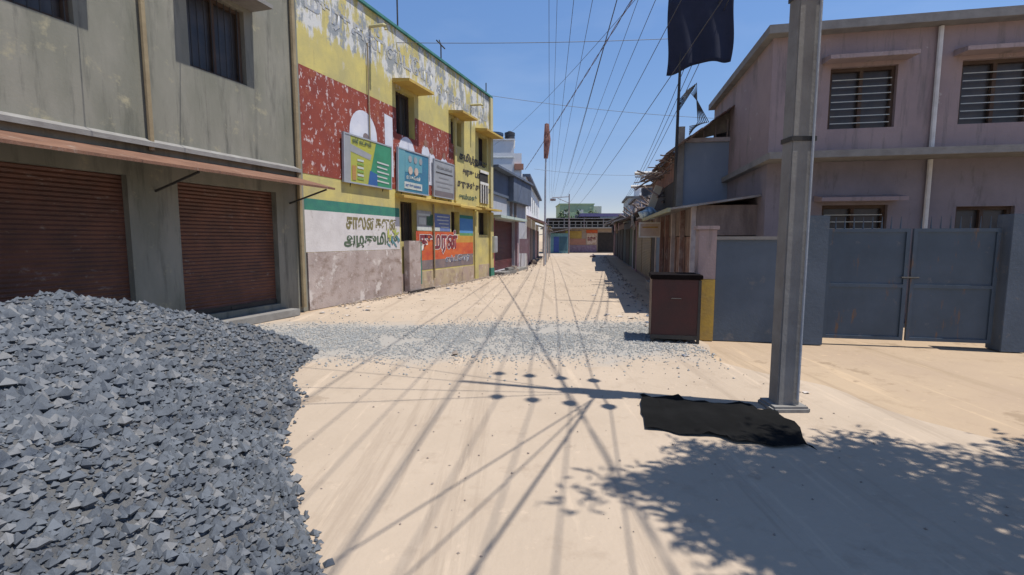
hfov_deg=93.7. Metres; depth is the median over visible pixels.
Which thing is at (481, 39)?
sky
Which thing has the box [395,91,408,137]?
window
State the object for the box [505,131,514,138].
water tank
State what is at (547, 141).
flag pole
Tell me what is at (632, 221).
hanging rag
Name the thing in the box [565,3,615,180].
overhead wire
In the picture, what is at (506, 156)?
white tower
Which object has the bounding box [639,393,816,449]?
black sheet
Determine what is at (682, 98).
overhead wire
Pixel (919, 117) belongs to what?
pink house
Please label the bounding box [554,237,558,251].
door
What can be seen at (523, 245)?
standing board
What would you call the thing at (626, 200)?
back house
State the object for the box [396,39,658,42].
overhead wire
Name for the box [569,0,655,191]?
overhead wire
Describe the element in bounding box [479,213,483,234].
window
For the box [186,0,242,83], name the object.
window
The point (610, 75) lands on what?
overhead wire
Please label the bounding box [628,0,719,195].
overhead wire
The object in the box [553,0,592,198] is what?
overhead wire
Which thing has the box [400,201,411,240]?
door
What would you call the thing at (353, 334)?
road gravel
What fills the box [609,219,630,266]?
shop stall
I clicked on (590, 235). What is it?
end building
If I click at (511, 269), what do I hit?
stone slab
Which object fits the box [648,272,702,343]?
maroon box
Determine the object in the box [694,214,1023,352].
compound wall
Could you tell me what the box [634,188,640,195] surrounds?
water tank
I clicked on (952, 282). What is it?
steel gate
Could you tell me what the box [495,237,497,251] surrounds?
door
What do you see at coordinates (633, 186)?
roof pipe
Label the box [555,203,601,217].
green building
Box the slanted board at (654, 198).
[648,185,662,207]
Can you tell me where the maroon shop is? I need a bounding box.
[491,164,532,274]
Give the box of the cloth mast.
[672,51,708,206]
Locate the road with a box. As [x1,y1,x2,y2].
[254,253,1023,574]
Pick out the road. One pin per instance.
(375, 479)
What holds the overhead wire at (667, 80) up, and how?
attached to the utility pole at (799, 139)
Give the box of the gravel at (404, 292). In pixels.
[333,275,499,306]
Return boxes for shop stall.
[604,215,627,261]
[604,217,622,257]
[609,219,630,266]
[611,214,638,271]
[625,208,652,279]
[636,209,663,271]
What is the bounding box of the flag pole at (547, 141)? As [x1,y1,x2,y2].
[544,123,550,264]
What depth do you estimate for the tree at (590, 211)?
63.12 m
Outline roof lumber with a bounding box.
[618,186,663,221]
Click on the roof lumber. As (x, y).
(635, 205)
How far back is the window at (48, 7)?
6.24 m
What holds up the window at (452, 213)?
in the yellow building at (362, 73)
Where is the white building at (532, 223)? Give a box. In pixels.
[522,174,552,265]
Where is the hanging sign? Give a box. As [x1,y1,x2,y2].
[639,220,660,236]
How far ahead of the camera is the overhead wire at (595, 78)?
12.54 m
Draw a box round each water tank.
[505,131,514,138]
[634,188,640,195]
[641,188,651,195]
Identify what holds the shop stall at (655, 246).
on the ground
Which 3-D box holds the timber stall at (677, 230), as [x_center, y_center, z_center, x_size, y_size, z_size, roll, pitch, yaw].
[5.221,-0.996,12.232,3.260,2.660,5.340,1,6,9]
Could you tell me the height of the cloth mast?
5.101 m
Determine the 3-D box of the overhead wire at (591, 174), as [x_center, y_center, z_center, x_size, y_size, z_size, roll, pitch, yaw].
[7.000,-7.867,32.882,11.047,0.368,0.016,-1,6,-5]
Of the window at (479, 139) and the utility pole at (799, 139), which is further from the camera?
the window at (479, 139)
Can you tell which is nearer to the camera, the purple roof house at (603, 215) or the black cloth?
the black cloth
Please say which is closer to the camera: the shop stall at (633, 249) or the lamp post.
the shop stall at (633, 249)
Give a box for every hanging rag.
[615,222,617,233]
[631,214,634,229]
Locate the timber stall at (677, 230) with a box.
[641,194,761,292]
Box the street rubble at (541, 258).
[497,256,648,326]
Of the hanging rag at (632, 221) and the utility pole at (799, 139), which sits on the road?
the utility pole at (799, 139)
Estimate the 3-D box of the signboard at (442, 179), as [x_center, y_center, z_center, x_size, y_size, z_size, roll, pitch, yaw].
[-2.326,-3.556,16.182,0.123,1.339,1.450,4,7,19]
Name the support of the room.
on the ground
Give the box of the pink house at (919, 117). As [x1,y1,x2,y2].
[708,5,1023,322]
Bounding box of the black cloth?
[666,0,733,75]
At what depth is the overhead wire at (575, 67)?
9.76 m
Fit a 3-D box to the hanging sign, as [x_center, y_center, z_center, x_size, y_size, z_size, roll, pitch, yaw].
[4.216,-1.840,14.659,0.660,0.620,0.060,1,6,9]
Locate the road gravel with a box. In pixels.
[258,312,734,386]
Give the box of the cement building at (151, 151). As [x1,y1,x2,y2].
[0,0,334,324]
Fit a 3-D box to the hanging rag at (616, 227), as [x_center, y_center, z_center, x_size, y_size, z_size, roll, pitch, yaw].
[5.363,-3.077,24.635,0.110,0.650,1.606,1,6,9]
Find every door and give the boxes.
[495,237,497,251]
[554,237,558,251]
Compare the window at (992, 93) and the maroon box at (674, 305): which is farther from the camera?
the window at (992, 93)
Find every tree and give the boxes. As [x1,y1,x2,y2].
[557,208,567,217]
[570,209,583,217]
[586,207,596,217]
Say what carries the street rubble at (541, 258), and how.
on the road
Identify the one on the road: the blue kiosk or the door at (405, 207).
the blue kiosk
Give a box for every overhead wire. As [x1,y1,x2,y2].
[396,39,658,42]
[495,96,700,117]
[500,0,634,140]
[537,169,634,175]
[551,14,556,186]
[552,0,573,195]
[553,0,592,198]
[559,0,616,202]
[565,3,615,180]
[567,1,637,184]
[568,0,721,214]
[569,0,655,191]
[570,0,680,201]
[627,70,683,194]
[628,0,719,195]
[630,0,728,194]
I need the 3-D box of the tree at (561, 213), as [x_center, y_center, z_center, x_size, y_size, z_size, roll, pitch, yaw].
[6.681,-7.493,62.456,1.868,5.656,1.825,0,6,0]
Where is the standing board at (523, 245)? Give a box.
[519,239,528,269]
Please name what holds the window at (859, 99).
in the pink house at (919, 117)
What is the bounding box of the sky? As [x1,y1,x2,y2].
[364,0,1023,241]
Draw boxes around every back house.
[622,196,638,222]
[628,196,648,220]
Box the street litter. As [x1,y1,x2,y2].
[281,257,808,392]
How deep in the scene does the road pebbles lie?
5.40 m
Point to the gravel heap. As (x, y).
(144, 437)
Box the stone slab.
[501,267,516,273]
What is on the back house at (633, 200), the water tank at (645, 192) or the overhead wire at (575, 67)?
the water tank at (645, 192)
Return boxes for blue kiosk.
[539,228,571,252]
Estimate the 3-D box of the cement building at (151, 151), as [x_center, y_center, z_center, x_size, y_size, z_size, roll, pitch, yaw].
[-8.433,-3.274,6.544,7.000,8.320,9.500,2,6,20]
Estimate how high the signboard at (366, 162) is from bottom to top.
1.299 m
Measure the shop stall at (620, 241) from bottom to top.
4.360 m
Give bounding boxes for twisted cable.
[525,0,632,169]
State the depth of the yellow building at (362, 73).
13.04 m
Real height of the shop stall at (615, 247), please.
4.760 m
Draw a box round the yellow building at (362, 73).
[295,0,502,309]
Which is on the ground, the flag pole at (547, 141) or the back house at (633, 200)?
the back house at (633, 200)
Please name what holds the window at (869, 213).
in the pink house at (919, 117)
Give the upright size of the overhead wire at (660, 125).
2.919 m
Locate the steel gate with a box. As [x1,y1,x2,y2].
[822,216,1001,343]
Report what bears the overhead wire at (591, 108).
attached to the yellow building at (362, 73)
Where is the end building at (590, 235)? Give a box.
[540,218,613,252]
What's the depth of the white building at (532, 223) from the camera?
33.23 m
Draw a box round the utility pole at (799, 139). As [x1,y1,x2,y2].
[758,0,822,412]
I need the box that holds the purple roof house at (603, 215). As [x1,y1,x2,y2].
[575,213,622,217]
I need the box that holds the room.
[633,105,734,210]
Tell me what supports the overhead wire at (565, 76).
attached to the utility pole at (799, 139)
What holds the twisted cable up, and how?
attached to the utility pole at (799, 139)
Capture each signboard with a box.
[341,131,391,191]
[396,146,428,195]
[432,158,453,200]
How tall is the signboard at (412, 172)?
1.359 m
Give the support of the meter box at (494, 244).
attached to the yellow building at (362, 73)
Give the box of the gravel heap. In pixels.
[0,289,334,574]
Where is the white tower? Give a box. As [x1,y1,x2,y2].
[493,139,523,176]
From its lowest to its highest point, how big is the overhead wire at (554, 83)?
1.814 m
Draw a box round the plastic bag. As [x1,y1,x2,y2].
[638,206,657,218]
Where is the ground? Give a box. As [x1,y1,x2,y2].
[279,242,1023,446]
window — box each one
[6,0,68,22]
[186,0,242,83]
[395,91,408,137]
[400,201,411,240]
[451,122,452,143]
[451,212,453,231]
[478,138,481,165]
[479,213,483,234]
[822,205,884,228]
[827,66,895,128]
[954,206,1010,227]
[957,58,1023,123]
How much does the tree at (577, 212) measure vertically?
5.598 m
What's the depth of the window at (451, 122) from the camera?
17.21 m
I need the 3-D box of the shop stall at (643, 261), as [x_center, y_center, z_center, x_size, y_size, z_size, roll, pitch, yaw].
[6.869,-2.575,20.026,3.800,4.260,5.950,1,6,9]
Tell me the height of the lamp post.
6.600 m
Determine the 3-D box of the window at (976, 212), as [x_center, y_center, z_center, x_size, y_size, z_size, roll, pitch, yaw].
[8.506,-0.450,8.818,0.900,2.050,0.075,1,6,11]
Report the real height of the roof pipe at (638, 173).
0.130 m
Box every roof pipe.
[631,185,652,187]
[635,171,658,174]
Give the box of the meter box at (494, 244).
[492,236,497,252]
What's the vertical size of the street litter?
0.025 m
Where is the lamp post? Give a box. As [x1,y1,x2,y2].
[550,194,569,253]
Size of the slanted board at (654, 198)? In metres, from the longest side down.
0.950 x 0.220 x 0.060 m
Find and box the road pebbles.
[268,274,1008,557]
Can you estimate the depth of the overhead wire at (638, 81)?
10.89 m
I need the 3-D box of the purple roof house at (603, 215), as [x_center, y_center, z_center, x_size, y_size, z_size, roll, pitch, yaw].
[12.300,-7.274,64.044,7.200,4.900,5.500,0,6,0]
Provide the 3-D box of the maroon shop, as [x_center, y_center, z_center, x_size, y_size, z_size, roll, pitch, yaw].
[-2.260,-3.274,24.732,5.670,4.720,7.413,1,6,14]
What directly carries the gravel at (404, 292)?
on the ground

